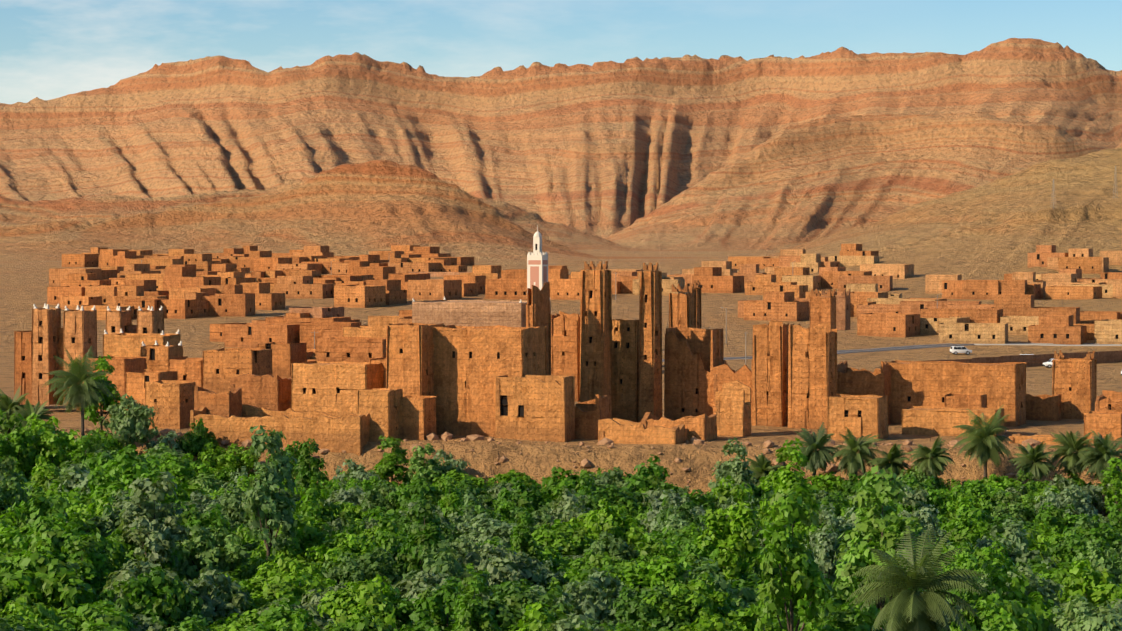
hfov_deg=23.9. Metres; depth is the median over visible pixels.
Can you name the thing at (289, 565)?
tree
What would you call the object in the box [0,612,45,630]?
tree
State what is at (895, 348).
road
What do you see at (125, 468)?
tree
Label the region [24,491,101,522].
tree
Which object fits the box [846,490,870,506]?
tree
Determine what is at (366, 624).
tree
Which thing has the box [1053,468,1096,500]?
tree
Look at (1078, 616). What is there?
tree
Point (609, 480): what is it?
tree
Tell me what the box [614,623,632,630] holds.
tree
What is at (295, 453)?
tree
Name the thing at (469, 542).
tree
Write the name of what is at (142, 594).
tree
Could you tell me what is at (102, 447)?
tree
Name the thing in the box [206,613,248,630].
tree
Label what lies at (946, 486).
tree
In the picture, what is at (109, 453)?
tree
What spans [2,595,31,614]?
tree
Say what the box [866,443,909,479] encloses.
palm
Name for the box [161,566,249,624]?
tree
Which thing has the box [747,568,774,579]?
tree
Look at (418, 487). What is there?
tree
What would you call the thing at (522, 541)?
tree
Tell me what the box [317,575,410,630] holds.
tree
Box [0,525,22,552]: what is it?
tree
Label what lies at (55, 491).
tree
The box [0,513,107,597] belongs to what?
tree
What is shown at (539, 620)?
tree
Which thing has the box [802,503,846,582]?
tree
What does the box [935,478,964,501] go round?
tree
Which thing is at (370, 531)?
tree
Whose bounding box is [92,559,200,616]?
tree
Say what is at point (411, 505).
tree
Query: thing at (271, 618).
tree
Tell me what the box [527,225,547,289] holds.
minaret
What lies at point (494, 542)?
tree
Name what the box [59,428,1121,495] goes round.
bank rocks
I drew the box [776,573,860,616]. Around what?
tree
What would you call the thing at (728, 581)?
tree
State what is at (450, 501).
tree
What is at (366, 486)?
tree
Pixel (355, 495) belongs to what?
tree
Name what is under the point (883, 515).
tree
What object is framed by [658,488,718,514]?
tree
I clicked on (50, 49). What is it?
sky
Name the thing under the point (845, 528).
tree
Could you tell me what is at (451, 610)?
tree
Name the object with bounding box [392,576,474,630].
tree
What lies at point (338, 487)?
tree
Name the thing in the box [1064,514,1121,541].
tree
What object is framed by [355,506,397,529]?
tree
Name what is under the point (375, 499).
tree
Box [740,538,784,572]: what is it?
tree
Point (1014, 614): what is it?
tree
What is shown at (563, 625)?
tree
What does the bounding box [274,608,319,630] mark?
tree
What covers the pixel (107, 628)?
tree
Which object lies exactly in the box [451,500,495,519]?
tree
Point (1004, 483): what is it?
tree
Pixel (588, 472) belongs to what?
tree
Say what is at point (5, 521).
tree
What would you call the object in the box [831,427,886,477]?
palm
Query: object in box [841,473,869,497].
tree
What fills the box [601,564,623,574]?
tree
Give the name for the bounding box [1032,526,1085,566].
tree
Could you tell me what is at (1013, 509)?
tree
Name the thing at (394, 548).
tree
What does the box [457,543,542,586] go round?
tree
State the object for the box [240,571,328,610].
tree
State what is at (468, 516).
tree
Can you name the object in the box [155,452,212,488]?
tree
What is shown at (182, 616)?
tree
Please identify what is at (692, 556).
tree
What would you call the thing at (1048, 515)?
tree
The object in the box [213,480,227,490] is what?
tree
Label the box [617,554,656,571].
tree
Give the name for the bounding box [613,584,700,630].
tree
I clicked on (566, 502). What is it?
tree
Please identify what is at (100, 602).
tree
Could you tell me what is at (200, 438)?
tree
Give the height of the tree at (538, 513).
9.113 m
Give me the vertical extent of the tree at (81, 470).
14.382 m
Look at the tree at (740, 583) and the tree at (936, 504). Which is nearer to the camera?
the tree at (740, 583)
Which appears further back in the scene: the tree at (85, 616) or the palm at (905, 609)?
the tree at (85, 616)
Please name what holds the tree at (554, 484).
on the terrain
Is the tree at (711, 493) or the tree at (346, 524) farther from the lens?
the tree at (711, 493)
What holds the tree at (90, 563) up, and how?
on the terrain
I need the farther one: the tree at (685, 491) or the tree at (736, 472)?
the tree at (685, 491)
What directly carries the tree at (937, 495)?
on the terrain
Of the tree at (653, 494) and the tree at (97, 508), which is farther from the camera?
the tree at (653, 494)
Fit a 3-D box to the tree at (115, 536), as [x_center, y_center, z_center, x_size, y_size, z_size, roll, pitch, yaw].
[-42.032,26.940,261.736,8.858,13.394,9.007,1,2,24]
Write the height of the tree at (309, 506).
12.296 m
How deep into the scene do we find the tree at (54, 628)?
215.28 m
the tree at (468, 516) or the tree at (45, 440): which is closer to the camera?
the tree at (468, 516)
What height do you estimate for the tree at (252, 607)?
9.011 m
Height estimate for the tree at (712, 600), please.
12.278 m
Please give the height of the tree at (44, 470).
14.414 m
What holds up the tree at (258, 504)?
on the terrain
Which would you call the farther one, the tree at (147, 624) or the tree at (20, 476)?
the tree at (20, 476)
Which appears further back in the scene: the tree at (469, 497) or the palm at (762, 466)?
the palm at (762, 466)
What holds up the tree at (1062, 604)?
on the terrain
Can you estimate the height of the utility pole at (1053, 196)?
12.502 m
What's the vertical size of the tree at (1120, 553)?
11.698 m
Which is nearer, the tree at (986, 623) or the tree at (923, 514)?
the tree at (986, 623)
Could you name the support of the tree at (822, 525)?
on the terrain
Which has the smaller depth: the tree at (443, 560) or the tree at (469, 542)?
the tree at (443, 560)
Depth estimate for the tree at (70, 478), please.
311.35 m
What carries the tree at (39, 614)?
on the terrain
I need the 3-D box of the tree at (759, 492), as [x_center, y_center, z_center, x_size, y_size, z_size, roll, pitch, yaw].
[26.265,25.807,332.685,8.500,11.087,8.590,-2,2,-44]
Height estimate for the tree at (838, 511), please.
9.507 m
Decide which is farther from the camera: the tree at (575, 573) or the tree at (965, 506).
the tree at (965, 506)
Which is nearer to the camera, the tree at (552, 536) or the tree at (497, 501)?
the tree at (552, 536)
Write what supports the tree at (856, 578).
on the terrain
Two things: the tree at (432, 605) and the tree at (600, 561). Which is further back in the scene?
the tree at (600, 561)
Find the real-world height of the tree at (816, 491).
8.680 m
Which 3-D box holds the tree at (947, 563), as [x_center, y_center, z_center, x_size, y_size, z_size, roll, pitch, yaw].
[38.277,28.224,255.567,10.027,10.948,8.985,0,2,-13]
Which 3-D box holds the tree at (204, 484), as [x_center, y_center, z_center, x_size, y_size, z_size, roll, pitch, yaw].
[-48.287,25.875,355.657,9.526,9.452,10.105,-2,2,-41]
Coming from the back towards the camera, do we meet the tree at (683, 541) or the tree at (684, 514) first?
the tree at (684, 514)
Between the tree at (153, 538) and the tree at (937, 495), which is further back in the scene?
the tree at (937, 495)
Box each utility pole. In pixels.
[721,307,726,343]
[1051,179,1055,208]
[1113,166,1117,198]
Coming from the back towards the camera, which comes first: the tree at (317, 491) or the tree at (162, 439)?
the tree at (162, 439)
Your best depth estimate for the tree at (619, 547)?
284.39 m
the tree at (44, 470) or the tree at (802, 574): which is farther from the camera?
the tree at (44, 470)
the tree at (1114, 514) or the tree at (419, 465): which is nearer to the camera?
the tree at (1114, 514)
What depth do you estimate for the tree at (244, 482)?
341.85 m
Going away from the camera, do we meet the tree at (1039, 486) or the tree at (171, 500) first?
the tree at (171, 500)
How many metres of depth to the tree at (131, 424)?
385.15 m
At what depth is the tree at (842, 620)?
211.57 m
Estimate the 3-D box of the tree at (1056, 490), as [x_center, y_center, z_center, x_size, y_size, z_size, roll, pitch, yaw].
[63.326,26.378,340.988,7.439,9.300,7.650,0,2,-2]
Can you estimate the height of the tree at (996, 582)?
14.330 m
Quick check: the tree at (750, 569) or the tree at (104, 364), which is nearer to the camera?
the tree at (750, 569)
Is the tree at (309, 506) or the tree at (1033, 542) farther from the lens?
the tree at (309, 506)
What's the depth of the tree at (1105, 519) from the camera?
339.91 m
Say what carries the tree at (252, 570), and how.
on the terrain
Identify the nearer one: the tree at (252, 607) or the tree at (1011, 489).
the tree at (252, 607)
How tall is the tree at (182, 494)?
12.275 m
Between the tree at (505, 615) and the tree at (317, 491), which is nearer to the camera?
the tree at (505, 615)
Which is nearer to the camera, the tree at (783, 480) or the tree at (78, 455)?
the tree at (783, 480)
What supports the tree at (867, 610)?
on the terrain
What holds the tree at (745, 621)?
on the terrain
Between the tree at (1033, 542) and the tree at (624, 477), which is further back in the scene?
the tree at (624, 477)
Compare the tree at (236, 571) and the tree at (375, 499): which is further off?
the tree at (375, 499)
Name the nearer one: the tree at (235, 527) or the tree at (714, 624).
the tree at (714, 624)
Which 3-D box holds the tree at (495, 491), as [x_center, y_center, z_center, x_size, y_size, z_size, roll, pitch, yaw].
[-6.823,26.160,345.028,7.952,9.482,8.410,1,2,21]
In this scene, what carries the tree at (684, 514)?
on the terrain
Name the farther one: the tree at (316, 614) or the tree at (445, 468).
the tree at (445, 468)
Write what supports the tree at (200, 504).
on the terrain
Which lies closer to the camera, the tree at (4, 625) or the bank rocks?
the tree at (4, 625)
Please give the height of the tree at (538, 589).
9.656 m
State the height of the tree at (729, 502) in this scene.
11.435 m
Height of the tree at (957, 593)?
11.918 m
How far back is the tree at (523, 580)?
247.51 m
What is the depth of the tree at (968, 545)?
262.03 m
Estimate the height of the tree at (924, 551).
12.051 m
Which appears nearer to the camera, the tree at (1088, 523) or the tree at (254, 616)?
the tree at (254, 616)
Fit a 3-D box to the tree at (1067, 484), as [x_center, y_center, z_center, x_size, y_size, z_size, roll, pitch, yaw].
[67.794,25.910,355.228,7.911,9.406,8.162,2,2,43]
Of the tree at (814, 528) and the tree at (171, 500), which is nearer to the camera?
the tree at (814, 528)
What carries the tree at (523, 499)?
on the terrain
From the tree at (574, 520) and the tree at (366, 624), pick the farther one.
the tree at (574, 520)
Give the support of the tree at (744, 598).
on the terrain
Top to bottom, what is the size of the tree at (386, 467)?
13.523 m
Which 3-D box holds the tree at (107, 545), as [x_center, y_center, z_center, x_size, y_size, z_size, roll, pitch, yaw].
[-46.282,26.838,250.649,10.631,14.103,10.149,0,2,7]
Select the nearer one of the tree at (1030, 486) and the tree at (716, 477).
the tree at (1030, 486)
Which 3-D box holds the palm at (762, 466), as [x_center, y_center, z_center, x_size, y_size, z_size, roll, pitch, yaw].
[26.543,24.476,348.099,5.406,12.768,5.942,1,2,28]
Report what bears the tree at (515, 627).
on the terrain
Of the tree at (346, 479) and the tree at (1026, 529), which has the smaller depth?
the tree at (1026, 529)
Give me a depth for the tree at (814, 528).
280.82 m
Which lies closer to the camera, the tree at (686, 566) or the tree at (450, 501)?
the tree at (686, 566)
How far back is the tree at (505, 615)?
226.74 m
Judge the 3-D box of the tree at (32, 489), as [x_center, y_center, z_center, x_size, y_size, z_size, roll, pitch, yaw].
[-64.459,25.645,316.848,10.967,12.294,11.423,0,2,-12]
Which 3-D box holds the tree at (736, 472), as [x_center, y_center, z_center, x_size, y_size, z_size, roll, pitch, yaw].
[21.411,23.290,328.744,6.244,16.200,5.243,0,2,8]
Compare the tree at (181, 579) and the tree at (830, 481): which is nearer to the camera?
the tree at (181, 579)
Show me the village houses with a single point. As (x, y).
(181, 283)
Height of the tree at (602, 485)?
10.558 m
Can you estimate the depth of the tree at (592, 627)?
211.38 m
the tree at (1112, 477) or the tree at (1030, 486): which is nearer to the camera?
the tree at (1112, 477)
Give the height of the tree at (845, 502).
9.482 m
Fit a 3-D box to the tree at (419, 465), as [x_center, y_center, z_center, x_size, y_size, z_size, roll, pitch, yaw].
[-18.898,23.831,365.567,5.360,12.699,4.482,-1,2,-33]
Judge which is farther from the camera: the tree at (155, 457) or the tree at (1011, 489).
the tree at (155, 457)
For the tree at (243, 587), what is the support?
on the terrain
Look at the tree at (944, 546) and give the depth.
276.50 m
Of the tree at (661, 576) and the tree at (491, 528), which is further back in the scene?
the tree at (491, 528)
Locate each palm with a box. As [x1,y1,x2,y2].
[0,386,33,434]
[8,399,52,428]
[42,346,116,436]
[745,453,782,486]
[792,422,841,484]
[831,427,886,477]
[846,525,991,630]
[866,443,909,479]
[908,436,954,478]
[952,409,1013,478]
[1009,441,1057,482]
[1047,431,1093,479]
[1075,429,1121,516]
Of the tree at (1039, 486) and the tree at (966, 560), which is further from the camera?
the tree at (1039, 486)
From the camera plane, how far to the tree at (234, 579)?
251.30 m
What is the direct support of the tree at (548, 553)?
on the terrain
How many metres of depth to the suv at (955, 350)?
607.15 m
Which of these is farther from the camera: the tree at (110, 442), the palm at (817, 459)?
the tree at (110, 442)
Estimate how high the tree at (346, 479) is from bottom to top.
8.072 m
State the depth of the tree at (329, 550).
268.79 m
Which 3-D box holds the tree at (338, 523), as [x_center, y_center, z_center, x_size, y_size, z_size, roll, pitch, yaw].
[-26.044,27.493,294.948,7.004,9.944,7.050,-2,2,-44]
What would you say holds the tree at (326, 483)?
on the terrain
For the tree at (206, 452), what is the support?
on the terrain
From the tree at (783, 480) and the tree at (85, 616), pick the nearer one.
the tree at (85, 616)
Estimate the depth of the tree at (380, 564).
256.73 m
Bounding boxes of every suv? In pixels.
[950,346,971,354]
[1043,358,1053,367]
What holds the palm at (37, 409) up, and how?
on the terrain
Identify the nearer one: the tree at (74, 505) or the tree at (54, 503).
the tree at (54, 503)
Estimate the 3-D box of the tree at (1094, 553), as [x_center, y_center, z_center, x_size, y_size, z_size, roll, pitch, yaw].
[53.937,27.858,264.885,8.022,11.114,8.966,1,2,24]
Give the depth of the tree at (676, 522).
293.73 m
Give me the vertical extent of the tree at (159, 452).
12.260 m
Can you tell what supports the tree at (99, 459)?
on the terrain
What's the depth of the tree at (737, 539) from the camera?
258.84 m
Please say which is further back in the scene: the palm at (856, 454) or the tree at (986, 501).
the palm at (856, 454)
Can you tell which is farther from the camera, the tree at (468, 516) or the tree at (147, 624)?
the tree at (468, 516)
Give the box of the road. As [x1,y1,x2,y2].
[662,343,1121,361]
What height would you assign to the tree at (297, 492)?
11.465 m
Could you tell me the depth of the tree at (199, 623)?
216.84 m
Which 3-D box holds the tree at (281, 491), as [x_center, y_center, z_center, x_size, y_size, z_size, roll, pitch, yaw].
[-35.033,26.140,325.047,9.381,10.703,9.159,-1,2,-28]
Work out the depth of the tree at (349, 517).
315.02 m
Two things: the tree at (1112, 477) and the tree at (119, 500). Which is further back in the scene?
the tree at (1112, 477)
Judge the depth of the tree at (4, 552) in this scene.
239.52 m
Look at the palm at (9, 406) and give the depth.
372.22 m
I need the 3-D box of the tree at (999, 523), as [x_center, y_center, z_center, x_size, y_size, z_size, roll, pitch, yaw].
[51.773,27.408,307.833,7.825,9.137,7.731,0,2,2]
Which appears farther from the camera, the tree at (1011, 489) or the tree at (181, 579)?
the tree at (1011, 489)
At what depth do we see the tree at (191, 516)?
281.71 m
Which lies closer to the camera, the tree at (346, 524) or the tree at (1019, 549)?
the tree at (1019, 549)
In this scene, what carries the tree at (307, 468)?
on the terrain
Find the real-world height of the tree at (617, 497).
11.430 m
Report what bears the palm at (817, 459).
on the terrain
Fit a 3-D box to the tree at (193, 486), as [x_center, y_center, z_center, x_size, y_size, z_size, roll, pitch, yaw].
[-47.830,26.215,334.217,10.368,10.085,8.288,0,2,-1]
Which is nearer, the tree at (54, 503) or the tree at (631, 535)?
the tree at (54, 503)
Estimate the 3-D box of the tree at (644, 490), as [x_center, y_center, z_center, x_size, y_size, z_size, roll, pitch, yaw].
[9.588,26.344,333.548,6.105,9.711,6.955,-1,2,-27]
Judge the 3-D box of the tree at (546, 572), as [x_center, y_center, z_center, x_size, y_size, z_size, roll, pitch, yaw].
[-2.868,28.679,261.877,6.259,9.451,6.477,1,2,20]
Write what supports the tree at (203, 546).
on the terrain
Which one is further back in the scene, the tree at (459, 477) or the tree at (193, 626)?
the tree at (459, 477)
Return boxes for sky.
[0,0,1121,103]
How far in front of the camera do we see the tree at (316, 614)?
232.80 m
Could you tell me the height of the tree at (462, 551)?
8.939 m
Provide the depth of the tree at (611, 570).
250.03 m
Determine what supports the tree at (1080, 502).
on the terrain
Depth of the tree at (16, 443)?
344.87 m
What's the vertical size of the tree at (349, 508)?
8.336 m
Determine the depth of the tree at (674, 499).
311.32 m
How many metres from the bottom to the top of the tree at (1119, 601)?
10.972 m
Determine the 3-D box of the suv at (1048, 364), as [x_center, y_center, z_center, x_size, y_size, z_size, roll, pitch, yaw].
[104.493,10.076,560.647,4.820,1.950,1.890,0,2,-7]
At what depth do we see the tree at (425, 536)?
256.95 m
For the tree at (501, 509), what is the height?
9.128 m
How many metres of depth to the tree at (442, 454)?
372.08 m
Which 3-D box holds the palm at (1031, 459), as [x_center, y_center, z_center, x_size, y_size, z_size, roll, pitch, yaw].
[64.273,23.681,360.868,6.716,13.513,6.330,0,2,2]
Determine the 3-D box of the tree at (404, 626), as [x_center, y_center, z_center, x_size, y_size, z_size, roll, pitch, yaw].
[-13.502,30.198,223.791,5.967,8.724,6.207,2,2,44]
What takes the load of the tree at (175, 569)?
on the terrain
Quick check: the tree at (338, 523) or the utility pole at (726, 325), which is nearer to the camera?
the tree at (338, 523)
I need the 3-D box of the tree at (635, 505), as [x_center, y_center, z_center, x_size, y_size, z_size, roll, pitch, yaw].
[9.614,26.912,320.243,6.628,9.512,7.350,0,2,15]
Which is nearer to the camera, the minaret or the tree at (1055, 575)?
the tree at (1055, 575)
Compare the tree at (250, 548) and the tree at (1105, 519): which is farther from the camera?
the tree at (1105, 519)
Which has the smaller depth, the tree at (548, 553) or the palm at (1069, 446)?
the tree at (548, 553)
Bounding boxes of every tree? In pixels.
[0,408,31,475]
[0,455,28,524]
[0,506,31,537]
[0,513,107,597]
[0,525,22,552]
[0,547,32,603]
[0,547,102,619]
[0,597,63,629]
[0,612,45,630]
[0,617,24,630]
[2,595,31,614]
[6,483,99,537]
[11,482,46,506]
[12,468,40,481]
[15,412,81,479]
[18,523,133,604]
[23,479,36,498]
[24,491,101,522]
[26,462,71,498]
[26,480,71,519]
[42,461,90,492]
[42,622,75,630]
[44,461,95,503]
[56,429,107,458]
[56,600,134,630]
[58,600,151,630]
[61,531,112,605]
[67,432,98,466]
[69,452,177,509]
[77,493,124,528]
[80,354,122,429]
[82,444,160,475]
[84,501,164,537]
[88,623,127,630]
[90,449,110,457]
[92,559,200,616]
[94,427,128,455]
[97,566,206,630]
[98,393,159,449]
[103,489,160,513]
[106,525,181,572]
[109,515,188,571]
[118,471,189,568]
[127,613,176,630]
[139,443,189,471]
[142,431,195,461]
[146,455,183,476]
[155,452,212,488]
[157,473,200,512]
[161,496,175,504]
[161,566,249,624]
[163,499,230,540]
[166,611,213,625]
[166,615,208,630]
[173,523,257,580]
[175,417,219,459]
[177,570,186,580]
[179,620,219,630]
[180,473,222,492]
[180,491,222,518]
[183,483,218,509]
[192,442,240,482]
[192,564,250,582]
[196,466,233,484]
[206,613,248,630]
[207,443,260,478]
[208,572,240,587]
[209,579,260,610]
[213,475,252,496]
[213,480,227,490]
[213,592,260,620]
[215,483,270,528]
[218,466,250,490]
[219,520,242,530]
[219,600,290,630]
[220,616,255,630]
[222,524,257,551]
[237,554,278,583]
[239,425,297,559]
[239,539,274,564]
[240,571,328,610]
[245,488,301,516]
[246,596,313,630]
[249,598,333,629]
[250,513,347,564]
[252,552,325,586]
[266,440,311,481]
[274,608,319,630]
[280,479,304,505]
[291,438,328,494]
[291,479,355,532]
[294,470,338,490]
[301,571,336,591]
[301,583,347,624]
[302,526,391,586]
[303,485,331,502]
[316,613,392,630]
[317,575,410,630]
[318,518,347,535]
[322,547,402,593]
[324,485,370,505]
[329,458,379,490]
[330,478,362,491]
[330,501,367,523]
[331,513,361,534]
[335,517,358,536]
[338,469,352,481]
[345,475,396,497]
[354,511,406,554]
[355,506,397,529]
[359,479,408,513]
[360,518,378,528]
[362,526,379,535]
[368,435,410,486]
[380,512,424,539]
[386,474,445,513]
[390,542,421,576]
[391,571,493,616]
[392,494,446,578]
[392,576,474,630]
[394,624,412,630]
[398,539,489,599]
[399,501,449,523]
[402,512,457,548]
[403,617,440,630]
[408,443,442,482]
[428,461,469,483]
[430,449,470,484]
[432,469,487,490]
[432,482,446,489]
[436,473,464,523]
[436,536,487,562]
[440,477,498,507]
[440,505,482,537]
[446,597,465,619]
[449,512,516,555]
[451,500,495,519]
[451,568,501,630]
[452,487,494,521]
[453,531,461,538]
[456,537,482,547]
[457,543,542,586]
[461,563,492,598]
[474,536,506,562]
[480,482,506,490]
[480,580,574,630]
[484,480,531,507]
[485,578,543,600]
[487,469,537,490]
[491,476,558,518]
[492,501,522,522]
[493,488,543,508]
[493,506,538,544]
[499,622,529,630]
[500,544,566,585]
[501,585,549,610]
[508,505,545,570]
[510,560,566,591]
[516,601,610,630]
[517,505,559,534]
[531,519,592,557]
[533,504,572,520]
[534,486,597,527]
[539,466,600,506]
[542,563,574,591]
[546,545,573,582]
[546,567,638,625]
[546,612,603,630]
[547,569,585,590]
[553,522,594,539]
[562,555,588,561]
[563,539,594,558]
[566,509,636,545]
[566,549,631,575]
[566,614,623,630]
[569,564,640,590]
[575,483,650,516]
[579,469,602,476]
[581,531,647,563]
[583,623,604,630]
[585,498,646,554]
[589,468,635,495]
[591,482,624,503]
[596,622,653,630]
[597,466,631,481]
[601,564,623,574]
[612,506,638,524]
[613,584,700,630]
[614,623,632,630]
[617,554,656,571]
[619,530,691,619]
[622,454,680,496]
[625,500,658,515]
[626,486,646,495]
[628,557,738,619]
[629,509,650,526]
[634,488,666,506]
[639,488,712,532]
[642,572,740,625]
[644,514,703,559]
[647,521,704,556]
[648,557,692,579]
[651,501,705,551]
[657,532,723,563]
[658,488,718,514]
[676,531,753,585]
[677,486,689,494]
[678,613,742,630]
[688,524,701,538]
[696,475,764,580]
[708,466,751,487]
[708,571,739,592]
[709,437,757,507]
[709,484,747,507]
[714,583,765,628]
[718,487,761,521]
[719,627,735,630]
[728,604,781,630]
[729,574,779,617]
[737,476,772,508]
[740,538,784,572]
[744,563,785,585]
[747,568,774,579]
[750,481,835,630]
[751,527,786,569]
[754,491,774,509]
[755,505,810,522]
[759,437,820,530]
[772,518,840,566]
[772,595,886,630]
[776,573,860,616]
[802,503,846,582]
[804,478,819,493]
[804,513,849,547]
[806,471,845,495]
[810,491,842,509]
[812,500,852,521]
[814,490,829,499]
[828,523,859,548]
[831,493,866,514]
[832,465,928,628]
[833,507,890,546]
[834,489,856,505]
[836,574,885,620]
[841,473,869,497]
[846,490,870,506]
[859,598,889,629]
[860,495,891,508]
[887,537,943,569]
[889,473,948,518]
[896,468,943,495]
[898,484,939,545]
[903,463,949,490]
[922,517,952,545]
[926,601,978,630]
[928,499,948,513]
[929,536,949,549]
[932,505,954,519]
[934,551,958,574]
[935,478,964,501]
[935,493,1003,534]
[938,493,987,518]
[938,539,986,562]
[938,539,1021,580]
[941,513,1002,548]
[942,479,1012,515]
[942,593,1042,630]
[945,572,997,607]
[959,561,1061,630]
[970,517,1058,571]
[975,474,1022,501]
[975,513,1038,538]
[978,565,1064,619]
[981,618,1018,630]
[989,489,1025,521]
[992,525,1046,543]
[1001,485,1026,509]
[1002,520,1061,554]
[1013,469,1036,502]
[1013,555,1048,575]
[1016,491,1038,522]
[1024,558,1103,605]
[1028,485,1071,507]
[1032,482,1046,494]
[1032,502,1086,535]
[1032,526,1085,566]
[1035,480,1060,490]
[1035,484,1099,530]
[1039,594,1121,630]
[1048,474,1093,506]
[1048,522,1121,568]
[1049,526,1065,537]
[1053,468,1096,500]
[1054,595,1076,607]
[1055,559,1121,609]
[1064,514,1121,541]
[1075,539,1121,586]
[1085,483,1117,515]
[1085,514,1104,530]
[1088,481,1101,508]
[1088,599,1121,612]
[1098,514,1118,524]
[1099,457,1121,521]
[1106,503,1121,532]
[1111,593,1121,607]
[1114,542,1121,578]
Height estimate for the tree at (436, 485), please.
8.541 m
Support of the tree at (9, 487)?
on the terrain
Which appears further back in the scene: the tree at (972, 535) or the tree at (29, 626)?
the tree at (972, 535)
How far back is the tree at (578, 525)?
302.11 m
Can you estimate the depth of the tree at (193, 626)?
215.35 m
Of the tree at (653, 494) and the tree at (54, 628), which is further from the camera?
the tree at (653, 494)
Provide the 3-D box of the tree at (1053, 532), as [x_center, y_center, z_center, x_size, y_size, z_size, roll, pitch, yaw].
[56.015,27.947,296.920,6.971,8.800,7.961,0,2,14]
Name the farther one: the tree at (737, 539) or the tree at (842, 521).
the tree at (842, 521)
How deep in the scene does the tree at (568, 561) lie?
282.88 m
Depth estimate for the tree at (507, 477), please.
367.71 m
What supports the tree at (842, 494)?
on the terrain
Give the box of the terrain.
[0,38,1121,517]
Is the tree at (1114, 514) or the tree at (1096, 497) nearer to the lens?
the tree at (1114, 514)
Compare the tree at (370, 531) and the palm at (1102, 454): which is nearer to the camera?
the tree at (370, 531)
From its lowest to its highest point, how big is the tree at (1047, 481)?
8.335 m
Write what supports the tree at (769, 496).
on the terrain
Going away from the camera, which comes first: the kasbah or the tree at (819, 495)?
the tree at (819, 495)
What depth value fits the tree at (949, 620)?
219.79 m
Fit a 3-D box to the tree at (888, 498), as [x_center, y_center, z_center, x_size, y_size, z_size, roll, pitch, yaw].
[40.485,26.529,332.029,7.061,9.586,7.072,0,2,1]
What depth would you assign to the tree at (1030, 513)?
320.16 m
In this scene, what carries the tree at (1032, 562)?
on the terrain
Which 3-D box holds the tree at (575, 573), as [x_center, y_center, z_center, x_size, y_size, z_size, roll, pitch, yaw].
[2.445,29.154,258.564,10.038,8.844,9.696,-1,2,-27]
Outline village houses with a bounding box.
[47,244,1121,366]
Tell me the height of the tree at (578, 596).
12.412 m
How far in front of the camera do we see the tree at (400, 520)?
305.58 m
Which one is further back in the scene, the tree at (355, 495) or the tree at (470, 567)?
the tree at (355, 495)
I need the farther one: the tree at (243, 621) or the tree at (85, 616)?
the tree at (243, 621)
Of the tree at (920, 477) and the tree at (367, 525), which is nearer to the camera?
the tree at (367, 525)
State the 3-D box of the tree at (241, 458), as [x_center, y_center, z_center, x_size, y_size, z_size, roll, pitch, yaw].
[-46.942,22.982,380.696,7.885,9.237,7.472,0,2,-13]
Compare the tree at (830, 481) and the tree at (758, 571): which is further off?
the tree at (830, 481)
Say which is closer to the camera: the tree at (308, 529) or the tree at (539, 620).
the tree at (539, 620)
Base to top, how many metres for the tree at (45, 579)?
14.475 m
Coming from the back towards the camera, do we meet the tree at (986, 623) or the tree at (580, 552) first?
the tree at (580, 552)
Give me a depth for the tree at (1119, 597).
232.09 m
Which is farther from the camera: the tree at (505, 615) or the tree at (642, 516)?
the tree at (642, 516)
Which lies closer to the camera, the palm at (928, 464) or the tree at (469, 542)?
the tree at (469, 542)
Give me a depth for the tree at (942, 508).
320.94 m
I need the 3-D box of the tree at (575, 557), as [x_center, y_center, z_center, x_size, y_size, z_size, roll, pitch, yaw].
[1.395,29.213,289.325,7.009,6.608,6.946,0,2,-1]
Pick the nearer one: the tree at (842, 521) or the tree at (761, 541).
the tree at (761, 541)
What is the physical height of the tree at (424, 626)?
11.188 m
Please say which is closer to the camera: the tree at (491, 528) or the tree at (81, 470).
the tree at (491, 528)
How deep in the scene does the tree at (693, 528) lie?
286.51 m
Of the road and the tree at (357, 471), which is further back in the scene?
the road
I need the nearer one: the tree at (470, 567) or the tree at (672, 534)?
the tree at (470, 567)
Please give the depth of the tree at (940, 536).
284.14 m
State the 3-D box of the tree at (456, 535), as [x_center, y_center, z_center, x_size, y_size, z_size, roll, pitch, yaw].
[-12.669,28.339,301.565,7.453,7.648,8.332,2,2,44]
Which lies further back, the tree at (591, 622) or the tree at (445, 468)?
the tree at (445, 468)
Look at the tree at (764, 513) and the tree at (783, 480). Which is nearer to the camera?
the tree at (783, 480)
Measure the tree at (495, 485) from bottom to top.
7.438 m
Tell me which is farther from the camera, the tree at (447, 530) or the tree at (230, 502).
the tree at (230, 502)
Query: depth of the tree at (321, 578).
255.14 m
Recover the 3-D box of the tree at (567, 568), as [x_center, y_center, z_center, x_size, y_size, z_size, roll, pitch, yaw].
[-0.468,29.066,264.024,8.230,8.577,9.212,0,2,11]
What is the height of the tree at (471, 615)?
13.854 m
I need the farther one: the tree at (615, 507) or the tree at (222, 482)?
the tree at (222, 482)
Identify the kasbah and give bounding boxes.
[14,261,1121,455]
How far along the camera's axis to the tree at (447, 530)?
297.99 m
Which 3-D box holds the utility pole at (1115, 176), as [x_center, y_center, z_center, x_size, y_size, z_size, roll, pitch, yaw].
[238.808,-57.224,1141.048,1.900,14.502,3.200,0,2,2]
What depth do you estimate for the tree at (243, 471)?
360.17 m
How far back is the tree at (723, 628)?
219.35 m
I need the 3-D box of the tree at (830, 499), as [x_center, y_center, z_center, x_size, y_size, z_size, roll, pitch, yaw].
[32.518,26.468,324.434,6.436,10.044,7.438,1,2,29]
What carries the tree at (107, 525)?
on the terrain
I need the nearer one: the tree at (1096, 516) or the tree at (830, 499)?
the tree at (1096, 516)
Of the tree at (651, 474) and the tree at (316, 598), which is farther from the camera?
the tree at (651, 474)
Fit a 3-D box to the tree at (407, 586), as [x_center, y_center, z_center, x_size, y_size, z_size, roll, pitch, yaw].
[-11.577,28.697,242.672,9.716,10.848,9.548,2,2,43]

